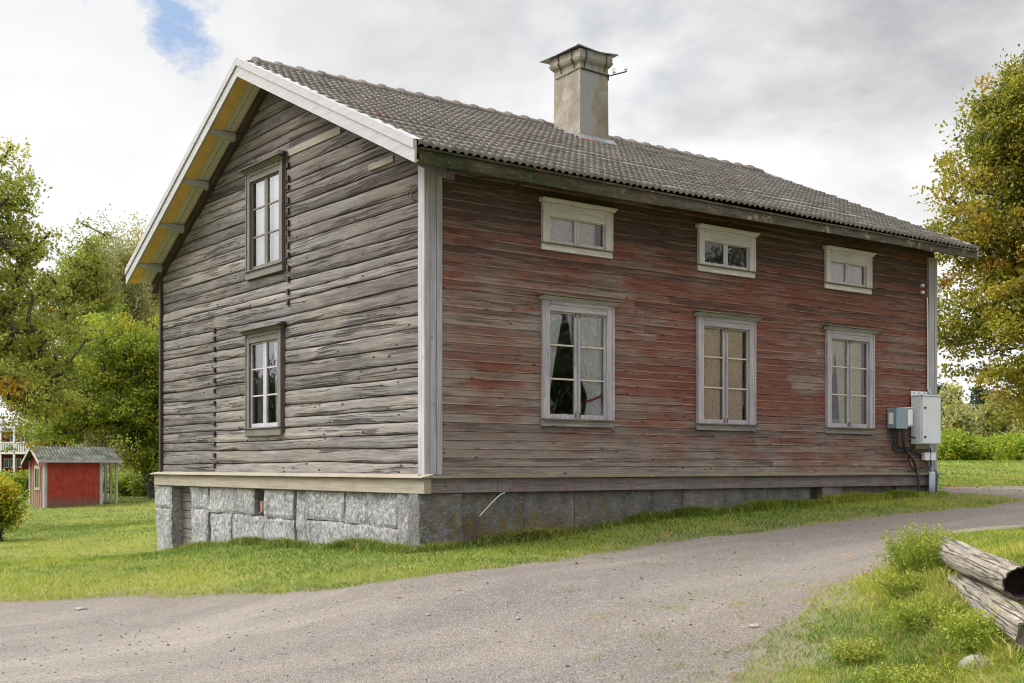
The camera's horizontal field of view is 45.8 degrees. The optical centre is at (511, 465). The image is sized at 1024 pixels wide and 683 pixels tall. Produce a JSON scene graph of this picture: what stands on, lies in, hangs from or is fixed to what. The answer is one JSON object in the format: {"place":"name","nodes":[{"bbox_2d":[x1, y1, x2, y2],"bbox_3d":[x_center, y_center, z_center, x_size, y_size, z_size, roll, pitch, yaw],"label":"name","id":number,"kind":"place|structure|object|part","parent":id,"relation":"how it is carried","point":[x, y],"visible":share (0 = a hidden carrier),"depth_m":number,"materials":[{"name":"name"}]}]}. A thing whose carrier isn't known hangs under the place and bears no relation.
{"place":"outdoors","nodes":[
{"label":"outdoors","id":0,"kind":"place"},
{"bbox_2d":[0,486,1023,682],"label":"gravel road","id":1,"kind":"structure","parent":0,"point":[454,657],"depth_m":10.81,"materials":[{"name":"grey gravel"}]},
{"bbox_2d":[74,607,86,609],"bbox_3d":[-4.788,1.587,13.474,0.134,0.046,0.150,0,0,-37],"label":"stone","id":2,"kind":"object","parent":1,"relation":"on","point":[79,608],"visible":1,"depth_m":13.43,"materials":[{"name":"grey stone"}]},
{"bbox_2d":[0,488,1022,682],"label":"gravel stones","id":3,"kind":"object","parent":1,"relation":"on","point":[567,665],"visible":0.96,"depth_m":10.94,"materials":[{"name":"grey gravel"}]},
{"bbox_2d":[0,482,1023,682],"bbox_3d":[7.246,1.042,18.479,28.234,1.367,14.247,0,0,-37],"label":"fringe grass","id":4,"kind":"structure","parent":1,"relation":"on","point":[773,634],"depth_m":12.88,"materials":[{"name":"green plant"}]},
{"bbox_2d":[577,555,788,679],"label":"drive tufts","id":5,"kind":"object","parent":1,"relation":"on","point":[706,674],"visible":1,"depth_m":10.09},
{"bbox_2d":[749,624,759,627],"bbox_3d":[1.991,1.319,9.967,0.082,0.050,0.092,0,0,-37],"label":"stone","id":6,"kind":"object","parent":1,"relation":"on","point":[754,626],"visible":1,"depth_m":9.94,"materials":[{"name":"grey stone"}]},
{"bbox_2d":[0,459,1023,682],"bbox_3d":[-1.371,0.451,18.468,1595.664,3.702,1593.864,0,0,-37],"label":"lawn ground","id":7,"kind":"structure","parent":0,"point":[761,651],"depth_m":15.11,"materials":[{"name":"green plant"}]},
{"bbox_2d":[1,466,28,496],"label":"hedge shrub","id":8,"kind":"object","parent":7,"relation":"on","point":[22,479],"visible":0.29,"depth_m":55.73,"materials":[{"name":"green plant"}]},
{"bbox_2d":[0,469,34,541],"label":"garden shrub","id":9,"kind":"object","parent":7,"relation":"on","point":[10,513],"visible":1,"depth_m":26.38,"materials":[{"name":"green plant"}]},
{"bbox_2d":[0,420,70,473],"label":"house","id":10,"kind":"structure","parent":7,"relation":"on","point":[8,460],"depth_m":111.10,"materials":[{"name":"white wood"}]},
{"bbox_2d":[4,459,8,467],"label":"window","id":11,"kind":"structure","parent":10,"relation":"in","point":[6,461],"depth_m":111.07,"materials":[{"name":"white glass"}]},
{"bbox_2d":[16,459,20,467],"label":"window","id":12,"kind":"structure","parent":10,"relation":"in","point":[18,461],"depth_m":111.10,"materials":[{"name":"white glass"}]},
{"bbox_2d":[5,353,71,439],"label":"broadleaf tree","id":13,"kind":"object","parent":7,"relation":"on","point":[15,413],"depth_m":125.72,"materials":[{"name":"green plant"}]},
{"bbox_2d":[0,134,110,450],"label":"oak tree","id":14,"kind":"object","parent":7,"relation":"on","point":[20,386],"visible":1,"depth_m":33.50,"materials":[{"name":"green plant"}]},
{"bbox_2d":[0,218,124,446],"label":"ash tree","id":15,"kind":"object","parent":7,"relation":"on","point":[77,263],"visible":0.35,"depth_m":52.64,"materials":[{"name":"green plant"}]},
{"bbox_2d":[21,446,122,507],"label":"playhouse","id":16,"kind":"object","parent":7,"relation":"on","point":[62,476],"visible":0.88,"depth_m":45.77,"materials":[{"name":"red wood"}]},
{"bbox_2d":[34,466,39,489],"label":"window","id":17,"kind":"structure","parent":16,"relation":"in","point":[35,467],"depth_m":45.82,"materials":[{"name":"white wood"}]},
{"bbox_2d":[0,299,158,498],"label":"apple tree","id":18,"kind":"object","parent":7,"relation":"on","point":[138,406],"visible":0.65,"depth_m":49.24,"materials":[{"name":"green plant"}]},
{"bbox_2d":[69,435,114,470],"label":"broadleaf tree","id":19,"kind":"object","parent":7,"relation":"on","point":[70,444],"visible":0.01,"depth_m":117.51,"materials":[{"name":"green plant"}]},
{"bbox_2d":[52,212,141,473],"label":"birch tree","id":20,"kind":"object","parent":7,"relation":"on","point":[109,436],"visible":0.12,"depth_m":69.94,"materials":[{"name":"green plant"}]},
{"bbox_2d":[103,466,127,492],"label":"hedge shrub","id":21,"kind":"object","parent":7,"relation":"on","point":[119,474],"visible":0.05,"depth_m":57.64,"materials":[{"name":"green plant"}]},
{"bbox_2d":[81,204,158,473],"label":"birch tree","id":22,"kind":"object","parent":7,"relation":"on","point":[137,305],"visible":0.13,"depth_m":74.27,"materials":[{"name":"green plant"}]},
{"bbox_2d":[107,467,139,495],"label":"hedge shrub","id":23,"kind":"object","parent":7,"relation":"on","point":[122,490],"visible":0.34,"depth_m":53.47,"materials":[{"name":"green plant"}]},
{"bbox_2d":[124,471,146,495],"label":"hedge shrub","id":24,"kind":"object","parent":7,"relation":"on","point":[139,489],"visible":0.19,"depth_m":52.53,"materials":[{"name":"green plant"}]},
{"bbox_2d":[125,212,158,474],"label":"birch tree","id":25,"kind":"object","parent":7,"relation":"on","point":[155,296],"depth_m":80.92,"materials":[{"name":"green plant"}]},
{"bbox_2d":[142,295,158,320],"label":"birch tree","id":26,"kind":"object","parent":7,"relation":"on","point":[154,305],"depth_m":79.76,"materials":[{"name":"green plant"}]},
{"bbox_2d":[467,516,479,544],"bbox_3d":[-0.498,0.852,15.130,0.044,0.446,0.304,0,0,38],"label":"wire tube","id":27,"kind":"object","parent":7,"relation":"on","point":[474,528],"visible":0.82,"depth_m":15.14,"materials":[{"name":"plastic"}]},
{"bbox_2d":[125,44,978,550],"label":"wooden house","id":28,"kind":"structure","parent":7,"relation":"on","point":[411,288],"depth_m":17.62,"materials":[{"name":"red wood"}]},
{"bbox_2d":[256,344,262,423],"bbox_3d":[-3.900,-1.266,18.887,0.016,1.343,0.400,0,0,-37],"label":"curtain","id":29,"kind":"object","parent":28,"relation":"hanging from","point":[259,383],"visible":0.71,"depth_m":18.94,"materials":[{"name":"white fabric"}]},
{"bbox_2d":[238,321,286,436],"bbox_3d":[-3.736,-1.301,18.579,0.380,1.682,1.409,0,0,-37],"label":"window","id":30,"kind":"structure","parent":28,"relation":"in","point":[264,335],"depth_m":18.54,"materials":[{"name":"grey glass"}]},
{"bbox_2d":[238,151,287,280],"bbox_3d":[-3.718,-3.778,18.555,0.380,1.747,1.435,0,0,-37],"label":"window","id":31,"kind":"structure","parent":28,"relation":"in","point":[263,170],"depth_m":18.53,"materials":[{"name":"grey wood"}]},
{"bbox_2d":[257,174,278,265],"bbox_3d":[-3.683,-3.743,18.600,0.016,1.408,1.085,0,0,-37],"label":"curtain","id":32,"kind":"object","parent":28,"relation":"hanging from","point":[274,219],"visible":0.56,"depth_m":18.60,"materials":[{"name":"white fabric"}]},
{"bbox_2d":[274,341,276,421],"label":"curtain","id":33,"kind":"object","parent":28,"relation":"hanging from","point":[275,350],"visible":0.17,"depth_m":18.48,"materials":[{"name":"white fabric"}]},
{"bbox_2d":[479,492,504,515],"bbox_3d":[-0.260,0.491,15.431,0.030,0.306,0.497,0,0,41],"label":"earth wire","id":34,"kind":"object","parent":28,"relation":"hanging from","point":[491,503],"visible":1,"depth_m":15.44,"materials":[{"name":"grey metal"}]},
{"bbox_2d":[550,313,561,387],"bbox_3d":[0.541,-1.390,16.276,0.380,1.416,0.018,0,0,-37],"label":"curtain","id":35,"kind":"object","parent":28,"relation":"hanging from","point":[555,321],"visible":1,"depth_m":16.29,"materials":[{"name":"white fabric"}]},
{"bbox_2d":[550,218,594,245],"bbox_3d":[0.781,-3.164,16.454,0.898,0.381,0.012,0,0,-37],"label":"curtain","id":36,"kind":"object","parent":28,"relation":"hanging from","point":[561,230],"visible":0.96,"depth_m":16.45,"materials":[{"name":"white fabric"}]},
{"bbox_2d":[537,196,617,258],"bbox_3d":[0.844,-3.216,16.504,1.308,0.692,0.345,0,0,-37],"label":"window","id":37,"kind":"structure","parent":28,"relation":"in","point":[601,217],"depth_m":16.44,"materials":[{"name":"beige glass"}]},
{"bbox_2d":[537,292,622,427],"bbox_3d":[0.864,-1.415,16.497,1.403,1.775,0.380,0,0,-37],"label":"window","id":38,"kind":"structure","parent":28,"relation":"in","point":[576,306],"depth_m":16.45,"materials":[{"name":"white wood"}]},
{"bbox_2d":[568,315,601,415],"bbox_3d":[1.018,-1.385,16.636,0.672,1.426,0.018,0,0,-37],"label":"curtain","id":39,"kind":"object","parent":28,"relation":"hanging from","point":[591,359],"visible":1,"depth_m":16.69,"materials":[{"name":"white fabric"}]},
{"bbox_2d":[584,395,601,402],"bbox_3d":[1.125,-0.922,16.701,0.330,0.127,0.034,0,0,-37],"label":"tie band","id":40,"kind":"object","parent":28,"relation":"attached to","point":[592,399],"visible":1,"depth_m":16.68,"materials":[{"name":"red fabric"}]},
{"bbox_2d":[704,328,741,419],"bbox_3d":[3.136,-1.370,18.238,0.962,1.456,0.010,0,0,-37],"label":"blind","id":41,"kind":"object","parent":28,"relation":"attached to","point":[712,375],"visible":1,"depth_m":18.22,"materials":[{"name":"beige fabric"}]},
{"bbox_2d":[692,309,763,430],"bbox_3d":[3.183,-1.415,18.251,1.392,1.775,0.380,0,0,-37],"label":"window","id":42,"kind":"structure","parent":28,"relation":"in","point":[746,324],"depth_m":18.21,"materials":[{"name":"white wood"}]},
{"bbox_2d":[695,223,760,278],"bbox_3d":[3.178,-3.216,18.269,1.295,0.692,0.345,0,0,-37],"label":"window","id":43,"kind":"structure","parent":28,"relation":"in","point":[745,241],"depth_m":18.22,"materials":[{"name":"beige wood"}]},
{"bbox_2d":[832,341,834,373],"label":"curtain","id":44,"kind":"object","parent":28,"relation":"hanging from","point":[833,348],"visible":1,"depth_m":19.84,"materials":[{"name":"white fabric"}]},
{"bbox_2d":[832,409,841,423],"bbox_3d":[5.303,-0.786,19.936,0.310,0.307,0.090,0,0,-37],"label":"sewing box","id":45,"kind":"object","parent":28,"relation":"on","point":[834,420],"visible":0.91,"depth_m":19.93,"materials":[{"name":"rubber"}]},
{"bbox_2d":[831,262,843,281],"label":"curtain","id":46,"kind":"object","parent":28,"relation":"hanging from","point":[837,271],"visible":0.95,"depth_m":19.90,"materials":[{"name":"white fabric"}]},
{"bbox_2d":[835,341,844,423],"bbox_3d":[5.411,-1.390,19.959,0.329,1.416,0.014,0,0,-37],"label":"curtain","id":47,"kind":"object","parent":28,"relation":"hanging from","point":[840,353],"visible":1,"depth_m":19.96,"materials":[{"name":"white fabric"}]},
{"bbox_2d":[816,245,876,294],"bbox_3d":[5.487,-3.216,20.015,1.265,0.692,0.345,0,0,-37],"label":"window","id":48,"kind":"structure","parent":28,"relation":"in","point":[834,254],"depth_m":19.95,"materials":[{"name":"beige wood"}]},
{"bbox_2d":[816,323,882,433],"bbox_3d":[5.537,-1.415,20.031,1.378,1.775,0.380,0,0,-37],"label":"window","id":49,"kind":"structure","parent":28,"relation":"in","point":[847,334],"depth_m":20.00,"materials":[{"name":"grey wood"}]},
{"bbox_2d":[851,342,860,423],"bbox_3d":[5.673,-1.375,20.157,0.409,1.446,0.018,0,0,-37],"label":"curtain","id":50,"kind":"object","parent":28,"relation":"hanging from","point":[855,384],"visible":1,"depth_m":20.19,"materials":[{"name":"white fabric"}]},
{"bbox_2d":[849,265,862,284],"bbox_3d":[5.687,-3.164,20.163,0.458,0.381,0.008,0,0,-37],"label":"curtain","id":51,"kind":"object","parent":28,"relation":"hanging from","point":[855,274],"visible":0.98,"depth_m":20.18,"materials":[{"name":"white fabric"}]},
{"bbox_2d":[887,408,907,428],"bbox_3d":[6.549,-0.805,20.593,0.325,0.350,0.205,0,0,-37],"label":"meter box","id":52,"kind":"object","parent":28,"relation":"attached to","point":[897,418],"visible":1,"depth_m":20.51,"materials":[{"name":"metal"}]},
{"bbox_2d":[896,408,907,428],"bbox_3d":[6.597,-0.805,20.529,0.325,0.350,0.020,0,0,-37],"label":"door","id":53,"kind":"structure","parent":52,"relation":"in","point":[901,413],"depth_m":20.51,"materials":[{"name":"grey metal"}]},
{"bbox_2d":[894,429,914,448],"bbox_3d":[6.761,-0.465,20.820,0.694,0.358,0.069,0,0,-37],"label":"cable","id":54,"kind":"object","parent":52,"relation":"attached to","point":[895,444],"visible":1,"depth_m":20.65,"materials":[{"name":"rubber"}]},
{"bbox_2d":[892,428,917,454],"bbox_3d":[6.736,-0.415,20.815,0.796,0.453,0.057,0,0,-40],"label":"cable","id":55,"kind":"object","parent":52,"relation":"attached to","point":[893,449],"visible":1,"depth_m":20.57,"materials":[{"name":"rubber"}]},
{"bbox_2d":[902,407,913,426],"bbox_3d":[6.775,-0.835,20.811,0.220,0.330,0.150,0,0,-37],"label":"fuse box","id":56,"kind":"object","parent":28,"relation":"attached to","point":[910,417],"visible":0.57,"depth_m":20.76,"materials":[{"name":"white plastic"}]},
{"bbox_2d":[896,429,921,455],"bbox_3d":[6.840,-0.405,20.879,0.742,0.474,0.068,0,0,-37],"label":"cable","id":57,"kind":"object","parent":28,"relation":"attached to","point":[903,448],"visible":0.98,"depth_m":20.71,"materials":[{"name":"rubber"}]},
{"bbox_2d":[901,429,919,492],"bbox_3d":[6.831,-0.078,20.822,0.461,1.125,0.075,0,0,-33],"label":"cable","id":58,"kind":"object","parent":28,"relation":"attached to","point":[913,461],"visible":0.98,"depth_m":20.86,"materials":[{"name":"rubber"}]},
{"bbox_2d":[904,429,926,470],"bbox_3d":[6.965,-0.276,20.966,0.718,0.730,0.058,0,0,-39],"label":"cable","id":59,"kind":"object","parent":28,"relation":"attached to","point":[912,468],"visible":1,"depth_m":20.87,"materials":[{"name":"rubber"}]},
{"bbox_2d":[922,453,929,459],"bbox_3d":[7.207,-0.165,21.144,0.136,0.136,0.080,0,0,-37],"label":"junction box","id":60,"kind":"object","parent":28,"relation":"attached to","point":[925,456],"visible":1,"depth_m":21.11,"materials":[{"name":"white plastic"}]},
{"bbox_2d":[911,391,941,448],"bbox_3d":[7.185,-0.800,21.049,0.550,1.000,0.265,0,0,-37],"label":"electric cabinet","id":61,"kind":"object","parent":28,"relation":"attached to","point":[926,428],"visible":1,"depth_m":20.92,"materials":[{"name":"metal"}]},
{"bbox_3d":[7.256,-0.792,20.967,0.525,0.815,0.049,0,0,-37],"label":"door","id":62,"kind":"part","parent":61,"relation":"part of","materials":[{"name":"metal"}]},
{"bbox_2d":[929,472,931,493],"bbox_3d":[7.272,0.350,21.099,0.046,0.500,0.048,0,0,-37],"label":"conduit pipe","id":63,"kind":"object","parent":28,"relation":"attached to","point":[930,481],"visible":0.66,"depth_m":21.08,"materials":[{"name":"grey metal"}]},
{"bbox_2d":[930,453,935,459],"bbox_3d":[7.351,-0.165,21.252,0.136,0.136,0.080,0,0,-37],"label":"junction box","id":64,"kind":"object","parent":28,"relation":"attached to","point":[932,456],"visible":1,"depth_m":21.21,"materials":[{"name":"white plastic"}]},
{"bbox_2d":[933,472,934,494],"bbox_3d":[7.360,0.350,21.165,0.046,0.500,0.048,0,0,-37],"label":"conduit pipe","id":65,"kind":"object","parent":28,"relation":"attached to","point":[934,483],"visible":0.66,"depth_m":21.14,"materials":[{"name":"grey metal"}]},
{"bbox_2d":[152,488,955,553],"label":"wall grass","id":66,"kind":"structure","parent":7,"relation":"on","point":[357,544],"depth_m":17.15,"materials":[{"name":"green plant"}]},
{"bbox_2d":[819,633,897,667],"bbox_3d":[2.512,1.325,8.597,0.641,0.276,0.607,0,0,-37],"label":"weed clump","id":67,"kind":"object","parent":7,"relation":"on","point":[855,650],"visible":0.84,"depth_m":8.52,"materials":[{"name":"green plant"}]},
{"bbox_2d":[874,567,939,601],"bbox_3d":[3.217,0.981,9.908,0.617,0.351,0.487,0,0,-37],"label":"weed clump","id":68,"kind":"object","parent":7,"relation":"on","point":[898,584],"visible":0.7,"depth_m":9.86,"materials":[{"name":"green plant"}]},
{"bbox_2d":[848,659,969,682],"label":"weed clump","id":69,"kind":"object","parent":7,"relation":"on","point":[899,675],"visible":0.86,"depth_m":7.35,"materials":[{"name":"green plant"}]},
{"bbox_2d":[874,519,976,576],"bbox_3d":[3.547,0.728,10.380,0.820,0.576,0.848,0,0,32],"label":"weed clump","id":70,"kind":"object","parent":7,"relation":"on","point":[926,555],"visible":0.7,"depth_m":10.32,"materials":[{"name":"green plant"}]},
{"bbox_2d":[876,590,975,640],"bbox_3d":[2.978,1.077,8.623,0.718,0.408,0.687,0,0,28],"label":"weed clump","id":71,"kind":"object","parent":7,"relation":"on","point":[901,613],"visible":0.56,"depth_m":8.55,"materials":[{"name":"green plant"}]},
{"bbox_2d":[934,471,936,492],"bbox_3d":[7.405,0.340,21.206,0.038,0.520,0.040,0,0,-37],"label":"conduit pipe","id":72,"kind":"object","parent":7,"relation":"on","point":[935,481],"visible":0.66,"depth_m":21.19,"materials":[{"name":"metal"}]},
{"bbox_2d":[937,382,942,394],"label":"pine tree","id":73,"kind":"object","parent":7,"relation":"on","point":[938,387],"visible":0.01,"depth_m":126.58,"materials":[{"name":"green plant"}]},
{"bbox_2d":[937,430,954,460],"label":"hedge shrub","id":74,"kind":"object","parent":7,"relation":"on","point":[942,437],"visible":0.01,"depth_m":59.45,"materials":[{"name":"green plant"}]},
{"bbox_2d":[939,383,961,398],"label":"pine tree","id":75,"kind":"object","parent":7,"relation":"on","point":[946,388],"visible":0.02,"depth_m":122.96,"materials":[{"name":"green plant"}]},
{"bbox_2d":[938,380,966,421],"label":"birch tree","id":76,"kind":"object","parent":7,"relation":"on","point":[949,392],"visible":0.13,"depth_m":94.28,"materials":[{"name":"green plant"}]},
{"bbox_2d":[937,426,986,460],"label":"hedge shrub","id":77,"kind":"object","parent":7,"relation":"on","point":[957,446],"visible":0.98,"depth_m":56.74,"materials":[{"name":"green plant"}]},
{"bbox_2d":[941,395,982,438],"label":"birch tree","id":78,"kind":"object","parent":7,"relation":"on","point":[957,416],"visible":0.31,"depth_m":89.58,"materials":[{"name":"green plant"}]},
{"bbox_2d":[909,44,1023,429],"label":"maple tree","id":79,"kind":"object","parent":7,"relation":"on","point":[998,217],"visible":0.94,"depth_m":29.53,"materials":[{"name":"green plant"}]},
{"bbox_2d":[960,399,980,435],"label":"birch tree","id":80,"kind":"object","parent":7,"relation":"on","point":[973,412],"visible":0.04,"depth_m":100.59,"materials":[{"name":"green plant"}]},
{"bbox_2d":[957,654,990,674],"bbox_3d":[2.834,1.205,7.314,0.258,0.144,0.258,0,0,-37],"label":"stone","id":81,"kind":"object","parent":7,"relation":"on","point":[970,657],"visible":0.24,"depth_m":7.27,"materials":[{"name":"grey stone"}]},
{"bbox_2d":[928,601,1020,656],"bbox_3d":[2.966,1.047,7.601,0.637,0.422,0.688,0,0,5],"label":"weed clump","id":82,"kind":"object","parent":7,"relation":"on","point":[972,625],"visible":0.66,"depth_m":7.52,"materials":[{"name":"green plant"}]},
{"bbox_2d":[966,384,990,411],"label":"pine tree","id":83,"kind":"object","parent":7,"relation":"on","point":[976,391],"visible":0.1,"depth_m":119.00,"materials":[{"name":"green plant"}]},
{"bbox_2d":[975,435,987,445],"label":"hedge shrub","id":84,"kind":"object","parent":7,"relation":"on","point":[979,436],"depth_m":59.98,"materials":[{"name":"green plant"}]},
{"bbox_2d":[948,572,1023,649],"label":"wooden log","id":85,"kind":"object","parent":7,"relation":"on","point":[1009,617],"visible":0.73,"depth_m":7.87,"materials":[{"name":"grey wood"}]},
{"bbox_2d":[928,536,1023,600],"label":"wooden log","id":86,"kind":"object","parent":85,"relation":"on","point":[1004,575],"visible":0.91,"depth_m":8.44,"materials":[{"name":"grey wood"}]},
{"bbox_2d":[949,525,1023,535],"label":"edging board","id":87,"kind":"object","parent":7,"relation":"on","point":[971,530],"visible":0.46,"depth_m":13.68,"materials":[{"name":"brown wood"}]},
{"bbox_2d":[970,401,1008,438],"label":"birch tree","id":88,"kind":"object","parent":7,"relation":"on","point":[982,429],"visible":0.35,"depth_m":98.14,"materials":[{"name":"green plant"}]},
{"bbox_2d":[974,433,1004,459],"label":"hedge shrub","id":89,"kind":"object","parent":7,"relation":"on","point":[988,452],"visible":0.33,"depth_m":58.73,"materials":[{"name":"green plant"}]},
{"bbox_2d":[974,383,1011,414],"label":"birch tree","id":90,"kind":"object","parent":7,"relation":"on","point":[992,398],"visible":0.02,"depth_m":107.15,"materials":[{"name":"green plant"}]},
{"bbox_2d":[987,430,1018,441],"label":"hedge shrub","id":91,"kind":"object","parent":7,"relation":"on","point":[1002,436],"visible":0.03,"depth_m":59.72,"materials":[{"name":"green plant"}]},
{"bbox_2d":[990,430,1023,460],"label":"hedge shrub","id":92,"kind":"object","parent":7,"relation":"on","point":[1012,448],"visible":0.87,"depth_m":54.91,"materials":[{"name":"green plant"}]},
{"bbox_2d":[1000,403,1023,433],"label":"birch tree","id":93,"kind":"object","parent":7,"relation":"on","point":[1005,427],"visible":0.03,"depth_m":98.67,"materials":[{"name":"green plant"}]},
{"bbox_2d":[1003,413,1023,435],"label":"birch tree","id":94,"kind":"object","parent":7,"relation":"on","point":[1021,428],"visible":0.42,"depth_m":95.04,"materials":[{"name":"green plant"}]},
{"bbox_2d":[0,0,1023,445],"label":"sky","id":95,"kind":"structure","parent":0,"point":[845,99],"materials":[{"name":"white"}]},
{"bbox_2d":[13,473,1023,676],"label":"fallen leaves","id":96,"kind":"object","parent":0,"point":[666,532],"visible":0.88,"depth_m":18.88,"materials":[{"name":"brown plant"}]},
{"bbox_2d":[743,531,1023,682],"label":"bank grass","id":97,"kind":"structure","parent":0,"point":[998,668],"depth_m":8.39,"materials":[{"name":"green plant"}]}
]}

